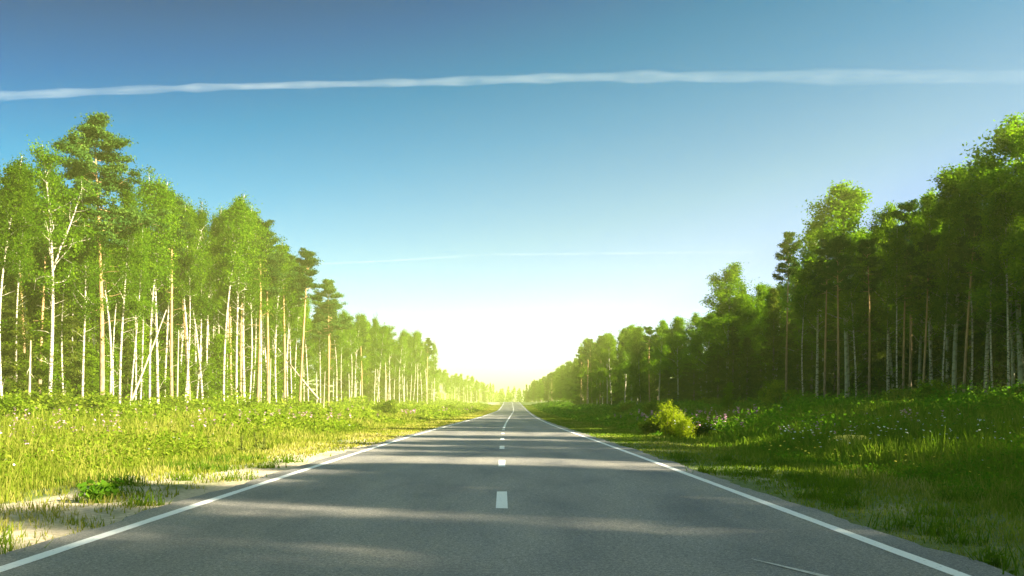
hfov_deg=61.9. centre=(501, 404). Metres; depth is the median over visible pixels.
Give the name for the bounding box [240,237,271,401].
birch tree
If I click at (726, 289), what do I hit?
aspen tree
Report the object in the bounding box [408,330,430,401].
birch tree
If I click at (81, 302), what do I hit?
birch tree
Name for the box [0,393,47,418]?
bush
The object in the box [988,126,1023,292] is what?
birch tree
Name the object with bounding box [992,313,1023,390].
spruce tree
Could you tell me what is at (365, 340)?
pine tree
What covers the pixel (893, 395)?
bush
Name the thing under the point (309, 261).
pine tree
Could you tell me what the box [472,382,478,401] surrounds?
spruce tree
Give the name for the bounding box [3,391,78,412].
bush
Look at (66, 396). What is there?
bush
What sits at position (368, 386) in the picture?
spruce tree
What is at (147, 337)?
spruce tree
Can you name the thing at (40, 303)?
birch tree
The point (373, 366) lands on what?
birch tree
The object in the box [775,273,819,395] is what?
spruce tree
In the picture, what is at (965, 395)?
undergrowth
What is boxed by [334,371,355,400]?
spruce tree
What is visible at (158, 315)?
birch tree
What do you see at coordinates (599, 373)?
birch tree
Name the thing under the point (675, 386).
spruce tree
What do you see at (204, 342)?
spruce tree
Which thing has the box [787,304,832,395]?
spruce tree
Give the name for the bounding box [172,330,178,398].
tree snag
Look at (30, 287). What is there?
birch tree
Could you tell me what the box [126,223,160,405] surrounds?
birch tree
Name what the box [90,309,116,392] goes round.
spruce tree
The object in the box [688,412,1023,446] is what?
wildflowers
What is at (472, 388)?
aspen tree
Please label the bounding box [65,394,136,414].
bush
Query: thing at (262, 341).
birch tree
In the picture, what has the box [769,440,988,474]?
wildflowers
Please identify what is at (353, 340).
birch tree
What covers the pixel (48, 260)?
birch tree
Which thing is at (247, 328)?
birch tree
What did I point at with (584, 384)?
spruce tree
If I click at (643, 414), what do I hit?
wildflowers
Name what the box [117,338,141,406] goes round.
spruce tree
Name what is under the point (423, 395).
spruce tree
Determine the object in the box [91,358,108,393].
birch tree
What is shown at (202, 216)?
birch tree
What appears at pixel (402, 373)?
birch tree
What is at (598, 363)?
aspen tree
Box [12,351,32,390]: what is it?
birch tree
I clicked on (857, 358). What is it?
spruce tree
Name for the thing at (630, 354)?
aspen tree
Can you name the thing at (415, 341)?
birch tree
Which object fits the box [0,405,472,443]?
wildflowers
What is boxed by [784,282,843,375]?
aspen tree
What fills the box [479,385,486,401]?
spruce tree
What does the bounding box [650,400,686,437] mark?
bush
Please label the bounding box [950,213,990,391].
pine tree
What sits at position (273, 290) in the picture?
pine tree
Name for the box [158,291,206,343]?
birch tree
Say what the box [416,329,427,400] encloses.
birch tree
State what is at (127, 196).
birch tree
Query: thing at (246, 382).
birch tree
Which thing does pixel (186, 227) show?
pine tree
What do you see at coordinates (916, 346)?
spruce tree
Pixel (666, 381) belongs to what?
spruce tree
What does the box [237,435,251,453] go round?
dock plant
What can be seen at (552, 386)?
birch tree
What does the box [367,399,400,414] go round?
bush
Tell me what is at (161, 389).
tree
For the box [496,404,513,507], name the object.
line
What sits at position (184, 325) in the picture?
pine tree
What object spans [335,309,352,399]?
birch tree
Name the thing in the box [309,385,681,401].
wood
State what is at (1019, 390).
bush
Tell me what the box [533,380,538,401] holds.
birch tree
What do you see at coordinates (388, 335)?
pine tree
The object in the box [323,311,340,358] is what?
pine tree
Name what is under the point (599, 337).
pine tree
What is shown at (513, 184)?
sky
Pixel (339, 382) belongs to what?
spruce tree
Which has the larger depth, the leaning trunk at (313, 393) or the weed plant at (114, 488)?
the leaning trunk at (313, 393)
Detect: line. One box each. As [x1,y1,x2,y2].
[0,403,503,571]
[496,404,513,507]
[525,409,970,575]
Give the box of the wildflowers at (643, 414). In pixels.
[614,404,957,433]
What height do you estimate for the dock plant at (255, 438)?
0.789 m
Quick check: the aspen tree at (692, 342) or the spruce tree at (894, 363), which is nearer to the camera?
the spruce tree at (894, 363)
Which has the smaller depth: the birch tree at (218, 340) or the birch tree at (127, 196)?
the birch tree at (127, 196)
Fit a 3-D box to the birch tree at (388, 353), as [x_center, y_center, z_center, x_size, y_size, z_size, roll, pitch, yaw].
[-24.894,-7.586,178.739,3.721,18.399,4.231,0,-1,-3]
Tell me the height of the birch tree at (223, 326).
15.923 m
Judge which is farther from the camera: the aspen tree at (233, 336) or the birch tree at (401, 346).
the birch tree at (401, 346)
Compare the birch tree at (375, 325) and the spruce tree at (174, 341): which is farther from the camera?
the birch tree at (375, 325)
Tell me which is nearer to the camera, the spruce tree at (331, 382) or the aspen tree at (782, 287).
the aspen tree at (782, 287)
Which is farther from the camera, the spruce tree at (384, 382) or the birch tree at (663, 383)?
the spruce tree at (384, 382)
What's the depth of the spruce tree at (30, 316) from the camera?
61.50 m
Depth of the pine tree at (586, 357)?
197.22 m
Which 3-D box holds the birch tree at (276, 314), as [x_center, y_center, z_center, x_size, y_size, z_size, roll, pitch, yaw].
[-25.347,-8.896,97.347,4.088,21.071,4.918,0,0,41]
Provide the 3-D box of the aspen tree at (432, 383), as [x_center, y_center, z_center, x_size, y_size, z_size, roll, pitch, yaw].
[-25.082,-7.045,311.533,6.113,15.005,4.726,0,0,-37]
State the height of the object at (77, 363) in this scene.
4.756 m
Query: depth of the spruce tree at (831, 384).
82.73 m
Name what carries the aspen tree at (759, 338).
on the ground at (116, 513)
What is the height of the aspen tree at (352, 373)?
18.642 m
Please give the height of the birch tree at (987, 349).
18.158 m
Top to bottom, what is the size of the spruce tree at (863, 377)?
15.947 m
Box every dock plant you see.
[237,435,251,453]
[251,431,265,451]
[257,434,265,450]
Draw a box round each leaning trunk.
[128,310,166,405]
[278,349,318,399]
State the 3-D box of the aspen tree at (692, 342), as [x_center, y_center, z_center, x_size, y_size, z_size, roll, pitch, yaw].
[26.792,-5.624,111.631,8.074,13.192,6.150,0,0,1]
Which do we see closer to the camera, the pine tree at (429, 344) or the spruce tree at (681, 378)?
the spruce tree at (681, 378)
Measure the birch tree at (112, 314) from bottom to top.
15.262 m
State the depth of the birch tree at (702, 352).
121.45 m
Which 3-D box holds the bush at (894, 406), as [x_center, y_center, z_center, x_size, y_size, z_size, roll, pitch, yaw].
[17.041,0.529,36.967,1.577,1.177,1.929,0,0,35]
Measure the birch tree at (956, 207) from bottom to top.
15.748 m
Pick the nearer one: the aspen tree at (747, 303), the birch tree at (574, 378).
the aspen tree at (747, 303)
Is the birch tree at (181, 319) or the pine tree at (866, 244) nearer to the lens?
the pine tree at (866, 244)
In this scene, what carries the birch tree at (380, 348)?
on the ground at (116, 513)
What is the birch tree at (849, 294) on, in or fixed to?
on the ground at (116, 513)
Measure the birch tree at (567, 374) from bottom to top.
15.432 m
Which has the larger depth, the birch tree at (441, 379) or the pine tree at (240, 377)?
the birch tree at (441, 379)
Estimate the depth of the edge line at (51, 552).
9.11 m
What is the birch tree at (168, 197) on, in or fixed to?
on the ground at (116, 513)
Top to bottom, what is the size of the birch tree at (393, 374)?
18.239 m
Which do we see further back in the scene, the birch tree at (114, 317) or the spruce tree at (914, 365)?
the spruce tree at (914, 365)
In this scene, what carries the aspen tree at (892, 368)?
on the ground at (116, 513)
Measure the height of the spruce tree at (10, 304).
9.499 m
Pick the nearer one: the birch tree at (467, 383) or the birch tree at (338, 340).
the birch tree at (338, 340)
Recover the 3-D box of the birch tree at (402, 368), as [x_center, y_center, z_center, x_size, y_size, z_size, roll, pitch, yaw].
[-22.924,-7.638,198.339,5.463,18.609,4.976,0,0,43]
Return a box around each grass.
[0,403,501,552]
[524,392,1023,571]
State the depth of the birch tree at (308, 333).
128.29 m
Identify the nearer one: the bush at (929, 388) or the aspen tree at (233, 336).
the bush at (929, 388)
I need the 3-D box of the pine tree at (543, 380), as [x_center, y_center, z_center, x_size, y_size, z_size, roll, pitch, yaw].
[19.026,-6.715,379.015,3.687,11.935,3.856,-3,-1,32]
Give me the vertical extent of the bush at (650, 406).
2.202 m
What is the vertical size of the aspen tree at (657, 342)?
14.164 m
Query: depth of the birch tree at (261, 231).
86.96 m
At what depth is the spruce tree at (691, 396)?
118.17 m
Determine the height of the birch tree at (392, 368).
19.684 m
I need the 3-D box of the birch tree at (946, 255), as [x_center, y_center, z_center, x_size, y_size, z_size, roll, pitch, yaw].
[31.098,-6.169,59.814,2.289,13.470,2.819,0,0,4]
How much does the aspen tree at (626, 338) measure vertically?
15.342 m
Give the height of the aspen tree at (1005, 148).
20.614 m
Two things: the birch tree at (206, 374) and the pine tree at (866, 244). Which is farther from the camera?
the birch tree at (206, 374)
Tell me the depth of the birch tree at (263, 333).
98.67 m
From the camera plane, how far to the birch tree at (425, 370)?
232.81 m
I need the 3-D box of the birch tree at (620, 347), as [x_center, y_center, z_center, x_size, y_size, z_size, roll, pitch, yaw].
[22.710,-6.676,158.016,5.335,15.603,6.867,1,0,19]
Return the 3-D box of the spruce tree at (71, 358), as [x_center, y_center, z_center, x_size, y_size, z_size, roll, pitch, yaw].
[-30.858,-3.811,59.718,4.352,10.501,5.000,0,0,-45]
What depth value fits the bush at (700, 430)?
35.75 m
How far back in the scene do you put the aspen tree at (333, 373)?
156.24 m
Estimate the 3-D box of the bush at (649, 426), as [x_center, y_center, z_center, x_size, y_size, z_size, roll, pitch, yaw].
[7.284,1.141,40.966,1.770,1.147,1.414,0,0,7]
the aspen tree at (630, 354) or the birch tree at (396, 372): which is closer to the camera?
the aspen tree at (630, 354)
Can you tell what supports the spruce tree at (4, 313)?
on the ground at (116, 513)
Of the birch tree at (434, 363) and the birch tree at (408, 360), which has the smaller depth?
the birch tree at (408, 360)
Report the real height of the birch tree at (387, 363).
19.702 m
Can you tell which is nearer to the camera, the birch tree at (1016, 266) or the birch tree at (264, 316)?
the birch tree at (1016, 266)
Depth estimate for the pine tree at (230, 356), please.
90.05 m
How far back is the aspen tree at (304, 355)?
133.21 m
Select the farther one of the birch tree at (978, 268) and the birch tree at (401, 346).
the birch tree at (401, 346)
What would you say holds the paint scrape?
on the road
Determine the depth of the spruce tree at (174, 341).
85.91 m
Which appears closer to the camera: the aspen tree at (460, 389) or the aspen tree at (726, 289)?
the aspen tree at (726, 289)
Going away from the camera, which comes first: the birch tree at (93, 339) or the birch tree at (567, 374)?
the birch tree at (93, 339)
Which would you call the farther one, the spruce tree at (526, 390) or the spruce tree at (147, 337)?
the spruce tree at (526, 390)
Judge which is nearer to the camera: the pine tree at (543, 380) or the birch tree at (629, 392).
the birch tree at (629, 392)
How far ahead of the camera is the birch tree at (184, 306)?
76.75 m
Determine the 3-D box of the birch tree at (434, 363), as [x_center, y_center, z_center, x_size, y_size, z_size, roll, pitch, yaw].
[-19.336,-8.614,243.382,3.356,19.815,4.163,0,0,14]
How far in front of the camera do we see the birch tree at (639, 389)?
136.93 m
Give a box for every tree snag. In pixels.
[27,340,33,393]
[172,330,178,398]
[269,358,270,402]
[323,378,328,407]
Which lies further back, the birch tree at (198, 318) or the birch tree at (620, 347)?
the birch tree at (620, 347)
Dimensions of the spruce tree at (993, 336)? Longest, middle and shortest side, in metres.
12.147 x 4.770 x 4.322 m
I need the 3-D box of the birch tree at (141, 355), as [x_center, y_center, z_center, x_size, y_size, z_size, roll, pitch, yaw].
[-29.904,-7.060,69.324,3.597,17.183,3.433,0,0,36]
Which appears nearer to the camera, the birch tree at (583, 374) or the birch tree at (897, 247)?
the birch tree at (897, 247)
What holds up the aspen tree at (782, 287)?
on the ground at (116, 513)
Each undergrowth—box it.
[0,383,490,486]
[531,378,1023,504]
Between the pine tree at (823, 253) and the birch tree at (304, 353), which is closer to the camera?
the pine tree at (823, 253)
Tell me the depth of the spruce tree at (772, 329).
90.76 m
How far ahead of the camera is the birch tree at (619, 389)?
160.08 m
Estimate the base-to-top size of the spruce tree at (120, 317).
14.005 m
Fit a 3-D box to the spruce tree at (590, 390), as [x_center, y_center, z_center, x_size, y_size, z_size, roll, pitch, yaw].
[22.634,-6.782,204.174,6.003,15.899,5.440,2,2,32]
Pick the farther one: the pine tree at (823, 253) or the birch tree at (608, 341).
the birch tree at (608, 341)
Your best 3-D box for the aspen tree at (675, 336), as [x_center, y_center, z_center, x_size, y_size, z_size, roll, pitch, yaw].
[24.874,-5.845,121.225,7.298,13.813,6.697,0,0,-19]
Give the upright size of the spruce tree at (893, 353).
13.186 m
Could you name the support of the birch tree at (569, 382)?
on the ground at (116, 513)
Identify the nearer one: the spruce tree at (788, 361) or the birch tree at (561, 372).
the spruce tree at (788, 361)
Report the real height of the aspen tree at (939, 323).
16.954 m
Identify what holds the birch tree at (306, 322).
on the ground at (116, 513)
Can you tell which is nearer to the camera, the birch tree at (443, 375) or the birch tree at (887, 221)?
the birch tree at (887, 221)
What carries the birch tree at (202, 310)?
on the ground at (116, 513)
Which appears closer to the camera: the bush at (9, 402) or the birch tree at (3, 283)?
the bush at (9, 402)
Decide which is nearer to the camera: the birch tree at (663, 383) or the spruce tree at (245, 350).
the spruce tree at (245, 350)
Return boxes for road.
[0,402,1013,575]
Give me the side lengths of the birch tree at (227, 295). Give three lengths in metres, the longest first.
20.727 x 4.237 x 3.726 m
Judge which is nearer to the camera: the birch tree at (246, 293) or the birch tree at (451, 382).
the birch tree at (246, 293)
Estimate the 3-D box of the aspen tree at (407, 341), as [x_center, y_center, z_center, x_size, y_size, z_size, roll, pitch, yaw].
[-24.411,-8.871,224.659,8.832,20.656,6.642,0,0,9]
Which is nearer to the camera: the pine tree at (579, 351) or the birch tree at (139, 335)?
the birch tree at (139, 335)
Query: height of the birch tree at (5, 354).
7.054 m
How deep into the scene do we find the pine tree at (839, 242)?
65.89 m
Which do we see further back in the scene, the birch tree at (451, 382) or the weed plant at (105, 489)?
the birch tree at (451, 382)
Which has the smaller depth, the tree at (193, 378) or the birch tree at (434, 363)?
the tree at (193, 378)
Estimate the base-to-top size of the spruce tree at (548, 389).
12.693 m
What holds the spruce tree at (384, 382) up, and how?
on the ground at (116, 513)
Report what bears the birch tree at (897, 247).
on the ground at (116, 513)
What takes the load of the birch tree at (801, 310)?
on the ground at (116, 513)
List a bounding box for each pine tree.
[0,175,50,380]
[31,168,79,394]
[33,111,173,394]
[158,190,197,396]
[165,255,203,399]
[219,205,233,394]
[223,289,244,339]
[238,281,252,396]
[248,218,287,402]
[257,229,298,401]
[276,245,302,403]
[286,247,327,405]
[307,278,354,406]
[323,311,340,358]
[356,321,367,396]
[378,327,393,400]
[422,337,434,403]
[540,376,545,401]
[575,347,583,404]
[581,346,593,403]
[583,338,594,403]
[594,335,602,404]
[621,327,630,396]
[640,326,655,402]
[772,231,801,391]
[806,238,842,399]
[816,234,861,399]
[843,237,887,397]
[873,199,923,388]
[885,240,926,394]
[905,233,946,382]
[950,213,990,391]
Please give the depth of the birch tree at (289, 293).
105.56 m
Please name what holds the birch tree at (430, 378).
on the ground at (116, 513)
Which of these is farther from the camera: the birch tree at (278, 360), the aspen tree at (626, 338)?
the aspen tree at (626, 338)
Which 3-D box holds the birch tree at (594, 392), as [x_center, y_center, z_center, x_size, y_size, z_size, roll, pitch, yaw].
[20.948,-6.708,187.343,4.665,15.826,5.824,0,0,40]
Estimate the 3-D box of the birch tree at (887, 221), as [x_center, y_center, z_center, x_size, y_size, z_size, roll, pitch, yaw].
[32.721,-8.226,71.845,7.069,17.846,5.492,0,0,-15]
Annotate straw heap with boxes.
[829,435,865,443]
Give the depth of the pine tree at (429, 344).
228.25 m
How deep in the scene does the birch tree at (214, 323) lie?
85.65 m
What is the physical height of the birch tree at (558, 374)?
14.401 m
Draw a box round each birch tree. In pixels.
[0,151,39,398]
[0,218,47,360]
[0,227,7,314]
[1,135,110,394]
[1,314,34,395]
[2,179,46,387]
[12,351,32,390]
[18,305,75,397]
[26,256,76,314]
[28,172,71,382]
[48,204,84,393]
[50,218,116,398]
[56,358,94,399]
[58,245,89,387]
[61,204,142,393]
[63,309,107,395]
[73,248,111,390]
[82,249,114,396]
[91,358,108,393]
[95,239,125,394]
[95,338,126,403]
[98,238,141,394]
[103,173,148,403]
[112,312,166,404]
[117,189,160,395]
[117,219,149,399]
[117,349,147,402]
[123,224,162,404]
[126,177,194,404]
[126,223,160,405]
[133,169,182,403]
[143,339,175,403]
[146,272,182,357]
[149,276,184,396]
[152,205,194,396]
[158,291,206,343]
[164,186,212,407]
[167,224,195,366]
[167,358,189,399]
[173,198,216,371]
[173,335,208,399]
[174,204,208,400]
[174,235,219,403]
[186,198,223,398]
[190,293,233,367]
[191,208,224,389]
[194,362,216,401]
[195,217,225,396]
[201,277,232,368]
[201,331,239,401]
[203,212,235,338]
[204,190,265,400]
[204,305,234,360]
[205,203,229,369]
[213,202,280,401]
[218,196,264,403]
[218,228,249,396]
[225,339,255,395]
[233,359,248,398]
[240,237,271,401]
[244,273,273,393]
[244,298,258,355]
[244,352,265,401]
[245,285,283,378]
[247,292,273,399]
[250,237,275,400]
[256,313,282,352]
[256,352,279,400]
[262,236,299,404]
[266,350,282,399]
[269,292,285,383]
[277,255,307,397]
[278,282,301,401]
[278,352,307,398]
[279,369,299,400]
[280,263,308,401]
[291,258,313,384]
[296,295,316,400]
[297,304,312,401]
[310,305,330,402]
[323,298,342,400]
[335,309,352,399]
[341,311,362,396]
[344,309,373,397]
[368,314,382,403]
[368,325,385,401]
[372,322,395,401]
[379,328,390,400]
[381,341,393,399]
[382,324,400,399]
[383,339,395,400]
[391,338,401,394]
[392,328,411,403]
[394,336,410,401]
[397,335,407,401]
[405,333,417,400]
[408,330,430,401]
[409,330,424,399]
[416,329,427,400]
[420,345,432,403]
[421,347,435,393]
[428,360,435,399]
[430,342,439,397]
[438,367,443,398]
[440,369,446,391]
[449,376,453,399]
[452,374,458,398]
[456,374,462,394]
[463,375,470,401]
[529,381,532,400]
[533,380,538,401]
[538,379,543,401]
[541,378,547,398]
[548,372,555,400]
[551,371,558,400]
[554,366,561,400]
[557,364,567,400]
[561,361,571,401]
[561,369,567,401]
[566,361,572,380]
[566,363,575,401]
[569,358,578,402]
[573,338,592,403]
[586,339,603,403]
[589,333,616,403]
[594,334,617,402]
[595,330,617,400]
[608,331,629,402]
[610,326,629,401]
[622,327,645,401]
[623,323,653,403]
[656,339,673,396]
[698,316,714,391]
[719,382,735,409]
[752,283,795,386]
[789,214,840,397]
[790,251,816,395]
[828,226,880,381]
[835,234,871,397]
[856,200,907,391]
[879,227,921,391]
[886,187,946,385]
[925,219,965,385]
[934,155,1023,393]
[939,192,989,390]
[962,187,1011,391]
[977,176,1023,391]
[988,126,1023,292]
[994,126,1023,281]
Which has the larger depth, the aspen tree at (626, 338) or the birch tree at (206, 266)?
the aspen tree at (626, 338)
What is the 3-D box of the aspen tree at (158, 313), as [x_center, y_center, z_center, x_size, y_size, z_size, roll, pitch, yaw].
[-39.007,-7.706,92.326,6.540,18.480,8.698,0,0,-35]
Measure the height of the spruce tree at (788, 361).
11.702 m
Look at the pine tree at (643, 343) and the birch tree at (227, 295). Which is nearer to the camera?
the birch tree at (227, 295)
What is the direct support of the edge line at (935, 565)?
on the road
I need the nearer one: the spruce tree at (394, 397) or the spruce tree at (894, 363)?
the spruce tree at (894, 363)
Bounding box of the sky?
[0,0,1023,401]
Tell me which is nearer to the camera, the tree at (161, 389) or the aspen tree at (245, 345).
the tree at (161, 389)
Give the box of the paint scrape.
[754,559,827,575]
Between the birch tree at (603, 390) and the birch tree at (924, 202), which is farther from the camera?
the birch tree at (603, 390)
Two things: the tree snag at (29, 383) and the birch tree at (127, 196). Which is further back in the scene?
the birch tree at (127, 196)
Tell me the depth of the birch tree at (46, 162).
54.01 m
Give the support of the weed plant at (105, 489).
on the ground at (116, 513)
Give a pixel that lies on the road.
(423, 504)
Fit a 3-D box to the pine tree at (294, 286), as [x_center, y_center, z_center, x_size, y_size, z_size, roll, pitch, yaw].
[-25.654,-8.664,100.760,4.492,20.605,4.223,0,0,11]
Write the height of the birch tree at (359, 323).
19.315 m
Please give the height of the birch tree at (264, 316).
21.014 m
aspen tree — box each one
[147,288,162,340]
[211,298,253,344]
[224,304,277,353]
[258,296,307,389]
[279,306,319,392]
[298,319,333,402]
[305,338,345,402]
[319,338,348,400]
[324,316,354,400]
[341,329,365,398]
[344,333,371,396]
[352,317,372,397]
[359,333,390,397]
[397,332,421,401]
[425,366,440,397]
[440,373,450,394]
[450,373,459,395]
[455,376,464,400]
[459,379,467,401]
[468,376,475,401]
[589,343,606,403]
[613,323,644,400]
[625,334,653,404]
[639,320,671,400]
[650,315,703,401]
[675,311,729,396]
[684,312,704,393]
[699,260,762,382]
[699,304,727,390]
[705,291,763,370]
[740,282,771,387]
[754,289,786,377]
[760,259,809,380]
[779,179,899,397]
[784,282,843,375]
[848,232,906,391]
[886,215,934,387]
[886,276,950,384]
[897,201,973,379]
[899,161,1013,392]
[931,112,1023,387]
[953,251,1023,382]
[960,209,1023,386]
[975,160,1023,303]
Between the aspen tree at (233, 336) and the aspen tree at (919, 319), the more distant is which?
the aspen tree at (233, 336)
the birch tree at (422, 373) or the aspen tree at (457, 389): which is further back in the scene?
the aspen tree at (457, 389)
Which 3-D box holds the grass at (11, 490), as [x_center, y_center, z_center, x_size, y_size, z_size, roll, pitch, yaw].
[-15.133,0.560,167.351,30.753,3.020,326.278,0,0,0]
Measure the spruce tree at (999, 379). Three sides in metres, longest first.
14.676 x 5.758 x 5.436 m
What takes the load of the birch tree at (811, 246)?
on the ground at (116, 513)
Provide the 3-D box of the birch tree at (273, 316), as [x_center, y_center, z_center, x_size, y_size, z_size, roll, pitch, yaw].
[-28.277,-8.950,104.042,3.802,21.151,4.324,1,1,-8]
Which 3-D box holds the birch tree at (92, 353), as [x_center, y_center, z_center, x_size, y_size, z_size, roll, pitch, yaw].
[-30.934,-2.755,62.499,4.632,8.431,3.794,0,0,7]
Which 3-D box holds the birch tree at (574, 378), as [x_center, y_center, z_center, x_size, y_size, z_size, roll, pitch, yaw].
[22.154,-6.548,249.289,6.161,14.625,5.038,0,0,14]
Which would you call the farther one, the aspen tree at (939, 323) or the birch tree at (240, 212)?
the birch tree at (240, 212)
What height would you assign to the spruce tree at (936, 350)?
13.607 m
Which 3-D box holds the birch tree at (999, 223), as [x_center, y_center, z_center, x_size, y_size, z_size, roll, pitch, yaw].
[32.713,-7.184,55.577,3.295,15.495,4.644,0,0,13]
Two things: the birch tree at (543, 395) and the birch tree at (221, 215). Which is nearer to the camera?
the birch tree at (221, 215)
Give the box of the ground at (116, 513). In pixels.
[0,401,1023,575]
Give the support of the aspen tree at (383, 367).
on the ground at (116, 513)
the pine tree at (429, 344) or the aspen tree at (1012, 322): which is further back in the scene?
the pine tree at (429, 344)
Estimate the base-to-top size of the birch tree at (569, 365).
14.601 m
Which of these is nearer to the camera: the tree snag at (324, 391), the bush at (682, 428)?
the bush at (682, 428)
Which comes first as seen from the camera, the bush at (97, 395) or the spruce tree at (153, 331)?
the bush at (97, 395)
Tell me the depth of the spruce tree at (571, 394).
257.54 m
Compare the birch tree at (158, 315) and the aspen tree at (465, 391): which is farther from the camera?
the aspen tree at (465, 391)
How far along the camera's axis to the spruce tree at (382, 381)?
212.56 m
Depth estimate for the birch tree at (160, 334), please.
77.75 m
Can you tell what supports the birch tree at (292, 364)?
on the ground at (116, 513)
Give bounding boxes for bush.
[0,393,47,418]
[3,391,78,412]
[43,394,83,412]
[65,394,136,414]
[71,392,121,403]
[150,396,193,411]
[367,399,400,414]
[441,404,462,409]
[635,416,663,434]
[640,401,667,414]
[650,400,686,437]
[669,414,698,439]
[675,415,721,438]
[753,379,797,407]
[874,388,916,401]
[879,403,907,412]
[910,379,954,402]
[975,394,1018,405]
[1002,383,1023,397]
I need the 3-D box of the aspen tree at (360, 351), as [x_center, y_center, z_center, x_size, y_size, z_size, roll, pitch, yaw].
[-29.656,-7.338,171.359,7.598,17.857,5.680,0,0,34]
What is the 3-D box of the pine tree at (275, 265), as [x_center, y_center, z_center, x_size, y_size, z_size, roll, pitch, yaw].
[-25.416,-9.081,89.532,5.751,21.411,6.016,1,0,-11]
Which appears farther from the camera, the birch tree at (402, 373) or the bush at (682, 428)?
the birch tree at (402, 373)
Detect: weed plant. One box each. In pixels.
[76,476,109,499]
[93,478,123,498]
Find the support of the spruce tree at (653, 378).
on the ground at (116, 513)
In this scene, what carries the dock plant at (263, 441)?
on the ground at (116, 513)
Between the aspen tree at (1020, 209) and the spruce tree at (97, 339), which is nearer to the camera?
the aspen tree at (1020, 209)
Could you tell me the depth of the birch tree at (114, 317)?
64.67 m
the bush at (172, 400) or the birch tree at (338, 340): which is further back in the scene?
the birch tree at (338, 340)
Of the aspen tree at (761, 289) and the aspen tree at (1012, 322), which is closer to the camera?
the aspen tree at (1012, 322)
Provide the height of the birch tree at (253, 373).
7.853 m
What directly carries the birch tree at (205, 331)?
on the ground at (116, 513)
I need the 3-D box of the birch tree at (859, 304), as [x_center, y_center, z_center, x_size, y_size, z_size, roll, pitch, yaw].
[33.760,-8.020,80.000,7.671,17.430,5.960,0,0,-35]
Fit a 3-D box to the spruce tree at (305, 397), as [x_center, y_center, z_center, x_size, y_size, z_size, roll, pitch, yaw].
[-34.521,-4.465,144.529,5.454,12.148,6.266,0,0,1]
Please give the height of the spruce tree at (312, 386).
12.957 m
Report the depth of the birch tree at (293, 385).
109.70 m
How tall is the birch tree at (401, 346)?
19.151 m
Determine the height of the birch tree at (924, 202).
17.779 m
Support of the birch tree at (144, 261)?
on the ground at (116, 513)
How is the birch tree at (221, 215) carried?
on the ground at (116, 513)
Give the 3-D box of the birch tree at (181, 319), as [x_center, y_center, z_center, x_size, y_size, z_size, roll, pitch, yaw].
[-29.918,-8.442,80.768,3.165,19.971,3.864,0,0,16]
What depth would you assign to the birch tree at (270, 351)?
107.43 m
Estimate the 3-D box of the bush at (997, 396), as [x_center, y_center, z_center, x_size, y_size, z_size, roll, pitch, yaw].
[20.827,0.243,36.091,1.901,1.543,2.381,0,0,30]
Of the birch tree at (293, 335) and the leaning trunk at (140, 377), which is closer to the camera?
the leaning trunk at (140, 377)
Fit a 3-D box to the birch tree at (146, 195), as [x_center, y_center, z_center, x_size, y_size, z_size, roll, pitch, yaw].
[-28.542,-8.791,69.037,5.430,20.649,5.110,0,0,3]
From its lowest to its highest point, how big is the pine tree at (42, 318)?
17.362 m
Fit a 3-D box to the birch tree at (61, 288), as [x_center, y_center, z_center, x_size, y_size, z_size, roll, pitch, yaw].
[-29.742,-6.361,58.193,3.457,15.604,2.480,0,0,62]
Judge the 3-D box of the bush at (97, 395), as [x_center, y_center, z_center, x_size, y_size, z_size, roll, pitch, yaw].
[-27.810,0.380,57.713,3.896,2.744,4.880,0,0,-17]
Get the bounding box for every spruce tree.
[0,244,35,360]
[1,277,47,397]
[1,294,21,392]
[25,244,54,380]
[44,279,93,397]
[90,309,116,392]
[104,297,133,381]
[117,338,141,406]
[122,310,168,390]
[144,298,166,378]
[160,318,176,390]
[187,319,211,390]
[234,318,254,395]
[294,343,312,400]
[298,348,318,403]
[310,369,332,403]
[319,369,339,401]
[330,374,348,401]
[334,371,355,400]
[343,359,361,396]
[356,323,383,401]
[371,371,392,401]
[377,371,390,391]
[382,339,402,402]
[401,358,424,402]
[408,364,430,401]
[425,370,432,399]
[429,385,439,400]
[456,390,464,400]
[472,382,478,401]
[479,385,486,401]
[524,384,528,401]
[527,385,531,401]
[531,380,537,401]
[543,374,553,401]
[569,357,576,402]
[572,355,590,404]
[581,342,594,403]
[585,344,596,403]
[608,328,623,404]
[645,346,661,401]
[647,354,656,401]
[653,343,674,400]
[660,348,682,401]
[668,329,697,401]
[672,367,690,400]
[675,340,705,401]
[696,335,735,400]
[745,305,770,400]
[751,286,792,397]
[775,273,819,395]
[777,334,798,381]
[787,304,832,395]
[804,285,860,398]
[831,335,856,383]
[834,239,895,398]
[840,319,881,385]
[860,304,912,389]
[877,313,907,388]
[884,323,961,389]
[894,333,949,389]
[908,331,967,387]
[935,249,1006,387]
[939,298,1010,393]
[968,312,1010,386]
[989,295,1023,389]
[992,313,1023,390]
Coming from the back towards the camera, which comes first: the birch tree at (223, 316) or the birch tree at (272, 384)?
the birch tree at (272, 384)
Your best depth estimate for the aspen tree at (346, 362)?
160.80 m
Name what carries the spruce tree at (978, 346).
on the ground at (116, 513)
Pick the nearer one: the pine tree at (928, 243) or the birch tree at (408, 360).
the pine tree at (928, 243)

